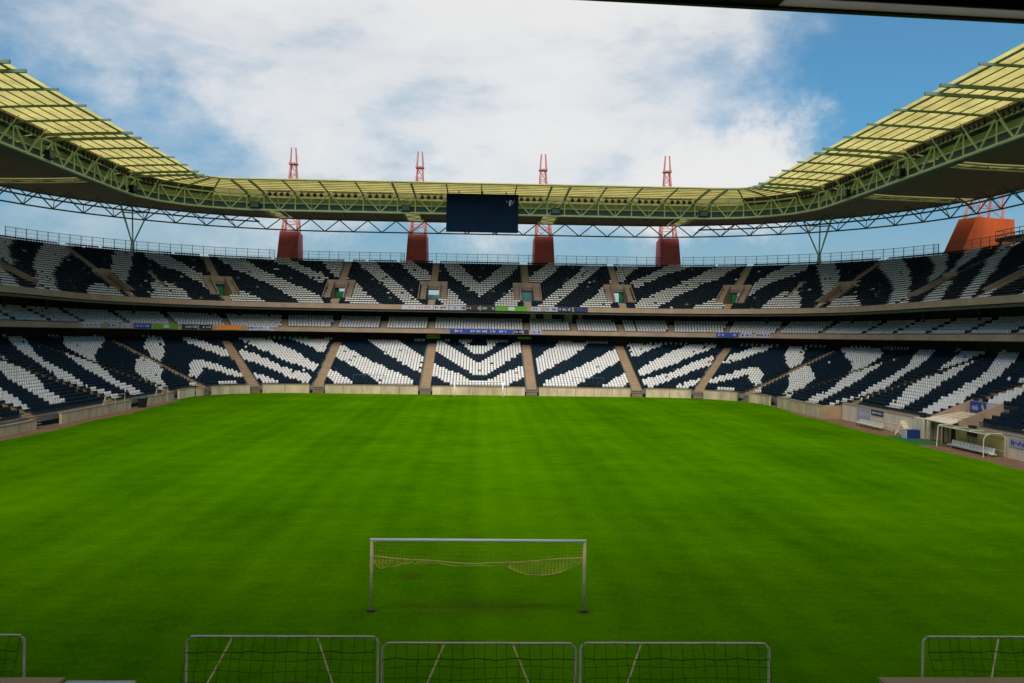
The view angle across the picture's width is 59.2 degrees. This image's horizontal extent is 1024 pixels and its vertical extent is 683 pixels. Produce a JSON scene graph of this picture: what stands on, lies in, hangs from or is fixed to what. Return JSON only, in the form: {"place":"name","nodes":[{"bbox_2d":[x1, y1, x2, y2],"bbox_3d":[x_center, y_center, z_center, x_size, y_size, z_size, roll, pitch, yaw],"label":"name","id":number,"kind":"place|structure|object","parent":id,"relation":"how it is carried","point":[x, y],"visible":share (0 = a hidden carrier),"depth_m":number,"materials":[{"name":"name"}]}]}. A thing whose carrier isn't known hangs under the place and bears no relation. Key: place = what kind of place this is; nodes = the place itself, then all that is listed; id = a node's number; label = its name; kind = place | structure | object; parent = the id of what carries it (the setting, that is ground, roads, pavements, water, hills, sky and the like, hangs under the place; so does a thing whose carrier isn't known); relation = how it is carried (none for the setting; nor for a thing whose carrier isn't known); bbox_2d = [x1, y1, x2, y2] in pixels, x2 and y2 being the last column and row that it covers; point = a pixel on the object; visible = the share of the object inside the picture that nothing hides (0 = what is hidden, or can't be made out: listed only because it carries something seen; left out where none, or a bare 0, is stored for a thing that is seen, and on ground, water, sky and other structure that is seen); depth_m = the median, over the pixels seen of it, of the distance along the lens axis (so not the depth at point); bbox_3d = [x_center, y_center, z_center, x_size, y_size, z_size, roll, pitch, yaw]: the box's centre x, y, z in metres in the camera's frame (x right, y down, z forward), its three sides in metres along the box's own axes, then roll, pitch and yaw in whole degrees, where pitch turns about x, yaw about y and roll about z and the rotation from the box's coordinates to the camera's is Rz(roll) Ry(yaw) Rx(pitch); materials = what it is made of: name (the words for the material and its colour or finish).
{"place":"outdoors","nodes":[
{"label":"outdoors","id":0,"kind":"place"},
{"bbox_2d":[37,390,776,427],"bbox_3d":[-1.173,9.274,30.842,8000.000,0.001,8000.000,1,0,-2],"label":"ground","id":1,"kind":"structure","parent":0,"point":[51,422],"depth_m":121.67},
{"bbox_2d":[0,677,64,682],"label":"perimeter wall","id":2,"kind":"structure","parent":1,"relation":"on","point":[32,679],"depth_m":19.78,"materials":[{"name":"concrete"}]},
{"bbox_2d":[65,681,135,682],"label":"perimeter wall","id":3,"kind":"structure","parent":1,"relation":"on","point":[100,682],"depth_m":19.90,"materials":[{"name":"concrete"}]},
{"bbox_2d":[277,147,302,259],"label":"roof pylon","id":4,"kind":"object","parent":1,"relation":"on","point":[290,244],"visible":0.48,"depth_m":177.20,"materials":[{"name":"red metal"}]},
{"bbox_2d":[406,151,428,262],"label":"roof pylon","id":5,"kind":"object","parent":1,"relation":"on","point":[417,247],"visible":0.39,"depth_m":178.91,"materials":[{"name":"red metal"}]},
{"bbox_2d":[532,154,554,264],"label":"roof pylon","id":6,"kind":"object","parent":1,"relation":"on","point":[543,250],"visible":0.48,"depth_m":179.82,"materials":[{"name":"red metal"}]},
{"bbox_2d":[655,156,680,266],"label":"roof pylon","id":7,"kind":"object","parent":1,"relation":"on","point":[668,251],"visible":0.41,"depth_m":179.89,"materials":[{"name":"red metal"}]},
{"bbox_2d":[583,0,1023,23],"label":"roof edge","id":8,"kind":"object","parent":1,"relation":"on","point":[1003,11],"visible":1,"depth_m":10.91,"materials":[{"name":"metal"}]},
{"bbox_2d":[822,405,841,418],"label":"perimeter wall","id":9,"kind":"structure","parent":1,"relation":"on","point":[831,412],"depth_m":108.36,"materials":[{"name":"concrete"}]},
{"bbox_2d":[842,403,929,439],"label":"perimeter wall","id":10,"kind":"structure","parent":1,"relation":"on","point":[849,412],"depth_m":96.52,"materials":[{"name":"concrete"}]},
{"bbox_2d":[857,407,869,420],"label":"wall sign","id":11,"kind":"object","parent":10,"relation":"attached to","point":[862,413],"visible":0.98,"depth_m":101.85,"materials":[{"name":"plastic"}]},
{"bbox_2d":[878,677,1023,682],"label":"perimeter wall","id":12,"kind":"structure","parent":1,"relation":"on","point":[951,679],"depth_m":20.52,"materials":[{"name":"concrete"}]},
{"bbox_2d":[923,400,1003,445],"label":"players tunnel","id":13,"kind":"structure","parent":1,"relation":"on","point":[961,414],"depth_m":84.50,"materials":[{"name":"concrete"}]},
{"bbox_2d":[934,422,942,441],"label":"door leaf","id":14,"kind":"structure","parent":13,"relation":"in","point":[936,424],"depth_m":85.72,"materials":[{"name":"metal"}]},
{"bbox_2d":[944,427,948,442],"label":"door leaf","id":15,"kind":"structure","parent":13,"relation":"in","point":[946,430],"depth_m":84.09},
{"bbox_2d":[970,401,985,411],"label":"banner","id":16,"kind":"object","parent":13,"relation":"attached to","point":[975,406],"visible":0.94,"depth_m":85.39,"materials":[{"name":"plastic"}]},
{"bbox_2d":[944,194,1014,253],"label":"roof pylon","id":17,"kind":"object","parent":1,"relation":"on","point":[975,228],"visible":0.14,"depth_m":144.04,"materials":[{"name":"orange concrete"}]},
{"bbox_2d":[958,425,1023,460],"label":"perimeter wall","id":18,"kind":"structure","parent":1,"relation":"on","point":[1014,453],"depth_m":73.67,"materials":[{"name":"concrete"}]},
{"bbox_2d":[1009,437,1023,448],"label":"wall sign","id":19,"kind":"object","parent":18,"relation":"attached to","point":[1016,443],"visible":1,"depth_m":72.90,"materials":[{"name":"plastic"}]},
{"bbox_2d":[0,393,1023,682],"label":"pitch","id":20,"kind":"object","parent":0,"point":[140,545],"visible":1,"depth_m":41.11,"materials":[{"name":"green plant"}]},
{"bbox_2d":[0,634,25,676],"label":"training goal","id":21,"kind":"object","parent":20,"relation":"on","point":[24,647],"visible":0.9,"depth_m":21.90,"materials":[{"name":"paint"}]},
{"bbox_2d":[0,419,36,436],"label":"perimeter wall","id":22,"kind":"structure","parent":20,"relation":"on","point":[17,427],"depth_m":81.05,"materials":[{"name":"concrete"}]},
{"bbox_2d":[57,400,130,423],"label":"perimeter wall","id":23,"kind":"structure","parent":20,"relation":"on","point":[83,413],"depth_m":96.58,"materials":[{"name":"concrete"}]},
{"bbox_2d":[147,392,173,405],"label":"perimeter wall","id":24,"kind":"structure","parent":20,"relation":"on","point":[156,399],"depth_m":116.86,"materials":[{"name":"concrete"}]},
{"bbox_2d":[177,387,194,398],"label":"perimeter wall","id":25,"kind":"structure","parent":20,"relation":"on","point":[186,392],"depth_m":127.46,"materials":[{"name":"concrete"}]},
{"bbox_2d":[195,387,203,395],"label":"perimeter wall","id":26,"kind":"structure","parent":20,"relation":"on","point":[199,391],"depth_m":131.10,"materials":[{"name":"concrete"}]},
{"bbox_2d":[210,385,249,394],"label":"perimeter wall","id":27,"kind":"structure","parent":20,"relation":"on","point":[230,389],"depth_m":135.99,"materials":[{"name":"concrete"}]},
{"bbox_2d":[180,635,378,682],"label":"training goal","id":28,"kind":"object","parent":20,"relation":"on","point":[318,637],"visible":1,"depth_m":21.96,"materials":[{"name":"paint"}]},
{"bbox_2d":[262,384,309,392],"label":"perimeter wall","id":29,"kind":"structure","parent":20,"relation":"on","point":[285,388],"depth_m":140.22,"materials":[{"name":"concrete"}]},
{"bbox_2d":[325,384,417,393],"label":"perimeter wall","id":30,"kind":"structure","parent":20,"relation":"on","point":[371,389],"depth_m":140.92,"materials":[{"name":"concrete"}]},
{"bbox_2d":[366,538,587,612],"bbox_3d":[-1.158,8.014,30.927,7.600,2.520,0.490,1,0,-2],"label":"football goal","id":31,"kind":"object","parent":20,"relation":"on","point":[425,540],"visible":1,"depth_m":30.90,"materials":[{"name":"paint"}]},
{"bbox_2d":[432,386,524,395],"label":"perimeter wall","id":32,"kind":"structure","parent":20,"relation":"on","point":[475,390],"depth_m":141.53,"materials":[{"name":"concrete"}]},
{"bbox_2d":[381,642,576,682],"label":"training goal","id":33,"kind":"object","parent":20,"relation":"on","point":[473,644],"visible":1,"depth_m":21.70,"materials":[{"name":"paint"}]},
{"bbox_2d":[454,381,503,397],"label":"football goal","id":34,"kind":"object","parent":20,"relation":"on","point":[479,381],"visible":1,"depth_m":135.68,"materials":[{"name":"white paint"}]},
{"bbox_2d":[0,327,1023,435],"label":"stand","id":35,"kind":"object","parent":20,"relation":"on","point":[317,384],"visible":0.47,"depth_m":145.42,"materials":[{"name":"plastic"}]},
{"bbox_2d":[0,296,1023,341],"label":"stand","id":36,"kind":"object","parent":35,"relation":"on","point":[994,314],"visible":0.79,"depth_m":154.19,"materials":[{"name":"concrete"}]},
{"bbox_2d":[79,322,103,327],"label":"banner","id":37,"kind":"object","parent":36,"relation":"attached to","point":[93,324],"visible":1,"depth_m":132.14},
{"bbox_2d":[134,323,151,327],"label":"banner","id":38,"kind":"object","parent":36,"relation":"attached to","point":[142,325],"visible":1,"depth_m":141.59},
{"bbox_2d":[153,324,179,328],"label":"banner","id":39,"kind":"object","parent":36,"relation":"attached to","point":[165,326],"visible":1,"depth_m":145.01,"materials":[{"name":"plastic"}]},
{"bbox_2d":[182,324,197,328],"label":"banner","id":40,"kind":"object","parent":36,"relation":"attached to","point":[189,326],"visible":1,"depth_m":148.16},
{"bbox_2d":[213,325,244,329],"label":"banner","id":41,"kind":"object","parent":36,"relation":"attached to","point":[228,327],"visible":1,"depth_m":152.17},
{"bbox_2d":[246,325,277,329],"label":"banner","id":42,"kind":"object","parent":36,"relation":"attached to","point":[250,327],"visible":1,"depth_m":154.56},
{"bbox_2d":[450,329,512,333],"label":"banner","id":43,"kind":"object","parent":36,"relation":"attached to","point":[496,331],"visible":1,"depth_m":157.63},
{"bbox_2d":[0,238,1023,315],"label":"stand","id":44,"kind":"object","parent":36,"relation":"on","point":[525,290],"visible":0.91,"depth_m":156.15,"materials":[{"name":"plastic"}]},
{"bbox_2d":[120,202,151,250],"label":"corner strut","id":45,"kind":"object","parent":44,"relation":"on","point":[132,245],"visible":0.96,"depth_m":159.41,"materials":[{"name":"green metal"}]},
{"bbox_2d":[0,43,1023,237],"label":"stadium roof","id":46,"kind":"structure","parent":45,"relation":"on","point":[985,161],"depth_m":136.91,"materials":[{"name":"green metal"}]},
{"bbox_2d":[0,111,17,124],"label":"floodlight bank","id":47,"kind":"structure","parent":46,"relation":"attached to","point":[3,116],"depth_m":99.39,"materials":[{"name":"black metal"}]},
{"bbox_2d":[22,123,45,137],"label":"floodlight bank","id":48,"kind":"structure","parent":46,"relation":"attached to","point":[25,126],"depth_m":105.36,"materials":[{"name":"black metal"}]},
{"bbox_2d":[43,146,54,159],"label":"loudspeaker","id":49,"kind":"object","parent":46,"relation":"attached to","point":[49,154],"visible":1,"depth_m":109.64,"materials":[{"name":"black metal"}]},
{"bbox_2d":[60,141,77,152],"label":"floodlight bank","id":50,"kind":"structure","parent":46,"relation":"attached to","point":[67,146],"depth_m":114.32,"materials":[{"name":"black metal"}]},
{"bbox_2d":[82,150,97,160],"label":"floodlight bank","id":51,"kind":"structure","parent":46,"relation":"attached to","point":[91,157],"depth_m":120.41,"materials":[{"name":"black metal"}]},
{"bbox_2d":[101,160,115,169],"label":"floodlight bank","id":52,"kind":"structure","parent":46,"relation":"attached to","point":[108,164],"depth_m":126.41,"materials":[{"name":"black metal"}]},
{"bbox_2d":[128,182,136,192],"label":"loudspeaker","id":53,"kind":"object","parent":46,"relation":"attached to","point":[132,188],"visible":1,"depth_m":135.37,"materials":[{"name":"black metal"}]},
{"bbox_2d":[142,177,159,184],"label":"floodlight bank","id":54,"kind":"structure","parent":46,"relation":"attached to","point":[144,179],"depth_m":139.69,"materials":[{"name":"black metal"}]},
{"bbox_2d":[267,189,290,196],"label":"floodlight bank","id":55,"kind":"structure","parent":46,"relation":"attached to","point":[281,194],"depth_m":151.03,"materials":[{"name":"black metal"}]},
{"bbox_2d":[300,190,324,196],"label":"floodlight bank","id":56,"kind":"structure","parent":46,"relation":"attached to","point":[308,195],"depth_m":151.34,"materials":[{"name":"black metal"}]},
{"bbox_2d":[333,192,358,197],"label":"floodlight bank","id":57,"kind":"structure","parent":46,"relation":"attached to","point":[348,195],"depth_m":151.56,"materials":[{"name":"black metal"}]},
{"bbox_2d":[367,193,392,198],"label":"floodlight bank","id":58,"kind":"structure","parent":46,"relation":"attached to","point":[382,196],"depth_m":151.79,"materials":[{"name":"black metal"}]},
{"bbox_2d":[419,194,442,199],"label":"floodlight bank","id":59,"kind":"structure","parent":46,"relation":"attached to","point":[434,197],"depth_m":152.11,"materials":[{"name":"black metal"}]},
{"bbox_2d":[446,190,518,234],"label":"video screen","id":60,"kind":"object","parent":46,"relation":"hanging from","point":[488,213],"visible":1,"depth_m":148.69,"materials":[{"name":"black metal"}]},
{"bbox_2d":[519,196,541,201],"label":"floodlight bank","id":61,"kind":"structure","parent":46,"relation":"attached to","point":[533,199],"depth_m":152.72,"materials":[{"name":"black metal"}]},
{"bbox_2d":[569,197,593,202],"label":"floodlight bank","id":62,"kind":"structure","parent":46,"relation":"attached to","point":[584,200],"depth_m":153.04,"materials":[{"name":"black metal"}]},
{"bbox_2d":[603,196,627,202],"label":"floodlight bank","id":63,"kind":"structure","parent":46,"relation":"attached to","point":[613,201],"depth_m":153.26,"materials":[{"name":"black metal"}]},
{"bbox_2d":[669,199,691,204],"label":"floodlight bank","id":64,"kind":"structure","parent":46,"relation":"attached to","point":[683,203],"depth_m":153.55,"materials":[{"name":"black metal"}]},
{"bbox_2d":[838,176,850,184],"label":"floodlight bank","id":65,"kind":"structure","parent":46,"relation":"attached to","point":[845,180],"depth_m":130.22,"materials":[{"name":"black metal"}]},
{"bbox_2d":[842,186,851,197],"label":"loudspeaker","id":66,"kind":"object","parent":46,"relation":"attached to","point":[847,194],"visible":1,"depth_m":129.97,"materials":[{"name":"black metal"}]},
{"bbox_2d":[854,168,869,177],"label":"floodlight bank","id":67,"kind":"structure","parent":46,"relation":"attached to","point":[861,173],"depth_m":124.59,"materials":[{"name":"black metal"}]},
{"bbox_2d":[873,159,889,169],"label":"floodlight bank","id":68,"kind":"structure","parent":46,"relation":"attached to","point":[883,164],"depth_m":118.17,"materials":[{"name":"black metal"}]},
{"bbox_2d":[895,164,905,177],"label":"loudspeaker","id":69,"kind":"object","parent":46,"relation":"attached to","point":[900,172],"visible":1,"depth_m":113.49,"materials":[{"name":"black metal"}]},
{"bbox_2d":[904,143,925,156],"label":"floodlight bank","id":70,"kind":"structure","parent":46,"relation":"attached to","point":[915,150],"depth_m":109.23,"materials":[{"name":"black metal"}]},
{"bbox_2d":[931,131,953,145],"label":"floodlight bank","id":71,"kind":"structure","parent":46,"relation":"attached to","point":[938,140],"depth_m":102.76,"materials":[{"name":"black metal"}]},
{"bbox_2d":[960,117,986,133],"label":"floodlight bank","id":72,"kind":"structure","parent":46,"relation":"attached to","point":[974,125],"depth_m":96.36,"materials":[{"name":"black metal"}]},
{"bbox_2d":[993,102,1022,119],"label":"floodlight bank","id":73,"kind":"structure","parent":46,"relation":"attached to","point":[1012,109],"depth_m":90.03,"materials":[{"name":"black metal"}]},
{"bbox_2d":[5,226,273,258],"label":"safety railing","id":74,"kind":"object","parent":44,"relation":"on","point":[38,238],"visible":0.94,"depth_m":158.59,"materials":[{"name":"metal"}]},
{"bbox_2d":[300,251,404,261],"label":"safety railing","id":75,"kind":"object","parent":44,"relation":"on","point":[363,258],"visible":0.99,"depth_m":174.98,"materials":[{"name":"metal"}]},
{"bbox_2d":[402,305,432,309],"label":"banner","id":76,"kind":"object","parent":44,"relation":"attached to","point":[424,307],"visible":1,"depth_m":155.48,"materials":[{"name":"plastic"}]},
{"bbox_2d":[434,305,447,309],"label":"banner","id":77,"kind":"object","parent":44,"relation":"attached to","point":[440,307],"visible":1,"depth_m":155.62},
{"bbox_2d":[426,253,534,263],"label":"safety railing","id":78,"kind":"object","parent":44,"relation":"on","point":[477,257],"visible":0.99,"depth_m":175.85,"materials":[{"name":"metal"}]},
{"bbox_2d":[481,306,494,310],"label":"banner","id":79,"kind":"object","parent":44,"relation":"attached to","point":[487,308],"visible":1,"depth_m":155.92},
{"bbox_2d":[496,306,526,310],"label":"banner","id":80,"kind":"object","parent":44,"relation":"attached to","point":[507,308],"visible":1,"depth_m":156.05,"materials":[{"name":"plastic"}]},
{"bbox_2d":[0,235,1023,430],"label":"stadium seats","id":81,"kind":"object","parent":44,"relation":"on","point":[72,369],"visible":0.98,"depth_m":146.55,"materials":[{"name":"white plastic"}]},
{"bbox_2d":[558,307,571,311],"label":"banner","id":82,"kind":"object","parent":44,"relation":"attached to","point":[564,309],"visible":1,"depth_m":156.41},
{"bbox_2d":[562,256,660,266],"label":"safety railing","id":83,"kind":"object","parent":44,"relation":"on","point":[646,263],"visible":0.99,"depth_m":176.67,"materials":[{"name":"metal"}]},
{"bbox_2d":[683,244,938,265],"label":"safety railing","id":84,"kind":"object","parent":44,"relation":"on","point":[788,261],"visible":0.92,"depth_m":162.74,"materials":[{"name":"metal"}]},
{"bbox_2d":[802,216,831,261],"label":"corner strut","id":85,"kind":"object","parent":44,"relation":"on","point":[819,251],"visible":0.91,"depth_m":164.01,"materials":[{"name":"green metal"}]},
{"bbox_2d":[953,230,1023,252],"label":"safety railing","id":86,"kind":"object","parent":44,"relation":"on","point":[988,240],"visible":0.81,"depth_m":135.09,"materials":[{"name":"metal"}]},
{"bbox_2d":[716,332,738,336],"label":"banner","id":87,"kind":"object","parent":36,"relation":"attached to","point":[718,334],"visible":1,"depth_m":155.13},
{"bbox_2d":[755,333,769,337],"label":"banner","id":88,"kind":"object","parent":36,"relation":"attached to","point":[762,335],"visible":1,"depth_m":151.66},
{"bbox_2d":[539,387,630,396],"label":"perimeter wall","id":89,"kind":"structure","parent":20,"relation":"on","point":[585,392],"depth_m":142.16,"materials":[{"name":"concrete"}]},
{"bbox_2d":[645,388,691,397],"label":"perimeter wall","id":90,"kind":"structure","parent":20,"relation":"on","point":[677,393],"depth_m":142.40,"materials":[{"name":"concrete"}]},
{"bbox_2d":[579,642,771,682],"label":"training goal","id":91,"kind":"object","parent":20,"relation":"on","point":[670,644],"visible":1,"depth_m":21.92,"materials":[{"name":"paint"}]},
{"bbox_2d":[703,390,738,400],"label":"perimeter wall","id":92,"kind":"structure","parent":20,"relation":"on","point":[721,395],"depth_m":138.93,"materials":[{"name":"concrete"}]},
{"bbox_2d":[748,393,771,405],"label":"perimeter wall","id":93,"kind":"structure","parent":20,"relation":"on","point":[760,399],"depth_m":131.76,"materials":[{"name":"concrete"}]},
{"bbox_2d":[777,397,822,417],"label":"perimeter wall","id":94,"kind":"structure","parent":20,"relation":"on","point":[806,408],"depth_m":115.86,"materials":[{"name":"concrete"}]},
{"bbox_2d":[921,636,1023,676],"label":"training goal","id":95,"kind":"object","parent":20,"relation":"on","point":[969,637],"visible":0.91,"depth_m":22.68,"materials":[{"name":"paint"}]},
{"bbox_2d":[0,398,1023,470],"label":"path","id":96,"kind":"structure","parent":0,"point":[1007,462],"depth_m":86.17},
{"bbox_2d":[137,397,147,407],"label":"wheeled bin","id":97,"kind":"object","parent":96,"relation":"on","point":[142,401],"visible":1,"depth_m":109.53,"materials":[{"name":"black plastic"}]},
{"bbox_2d":[856,418,883,430],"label":"substitutes bench","id":98,"kind":"object","parent":96,"relation":"on","point":[871,422],"visible":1,"depth_m":97.57,"materials":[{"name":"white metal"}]},
{"bbox_2d":[873,419,900,434],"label":"guard rail","id":99,"kind":"object","parent":96,"relation":"on","point":[891,427],"visible":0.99,"depth_m":93.11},
{"bbox_2d":[898,420,908,433],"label":"stair ramp","id":100,"kind":"structure","parent":96,"relation":"on","point":[902,423],"depth_m":91.72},
{"bbox_2d":[888,436,943,444],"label":"turf mat","id":101,"kind":"object","parent":96,"relation":"on","point":[916,441],"visible":0.8,"depth_m":85.30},
{"bbox_2d":[901,429,920,438],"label":"equipment box","id":102,"kind":"object","parent":101,"relation":"on","point":[910,433],"visible":1,"depth_m":87.83,"materials":[{"name":"plastic"}]},
{"bbox_2d":[914,417,926,438],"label":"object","id":103,"kind":"object","parent":96,"relation":"on","point":[919,423],"visible":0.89,"depth_m":87.72,"materials":[{"name":"metal"}]},
{"bbox_2d":[936,424,1005,457],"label":"team shelter","id":104,"kind":"object","parent":96,"relation":"on","point":[990,444],"visible":1,"depth_m":76.97,"materials":[{"name":"white plastic"}]},
{"bbox_2d":[0,0,1023,305],"label":"sky","id":105,"kind":"structure","parent":0,"point":[734,98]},
{"bbox_2d":[995,226,1022,243],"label":"camera platform","id":106,"kind":"structure","parent":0,"point":[1018,237],"depth_m":131.35,"materials":[{"name":"black metal"}]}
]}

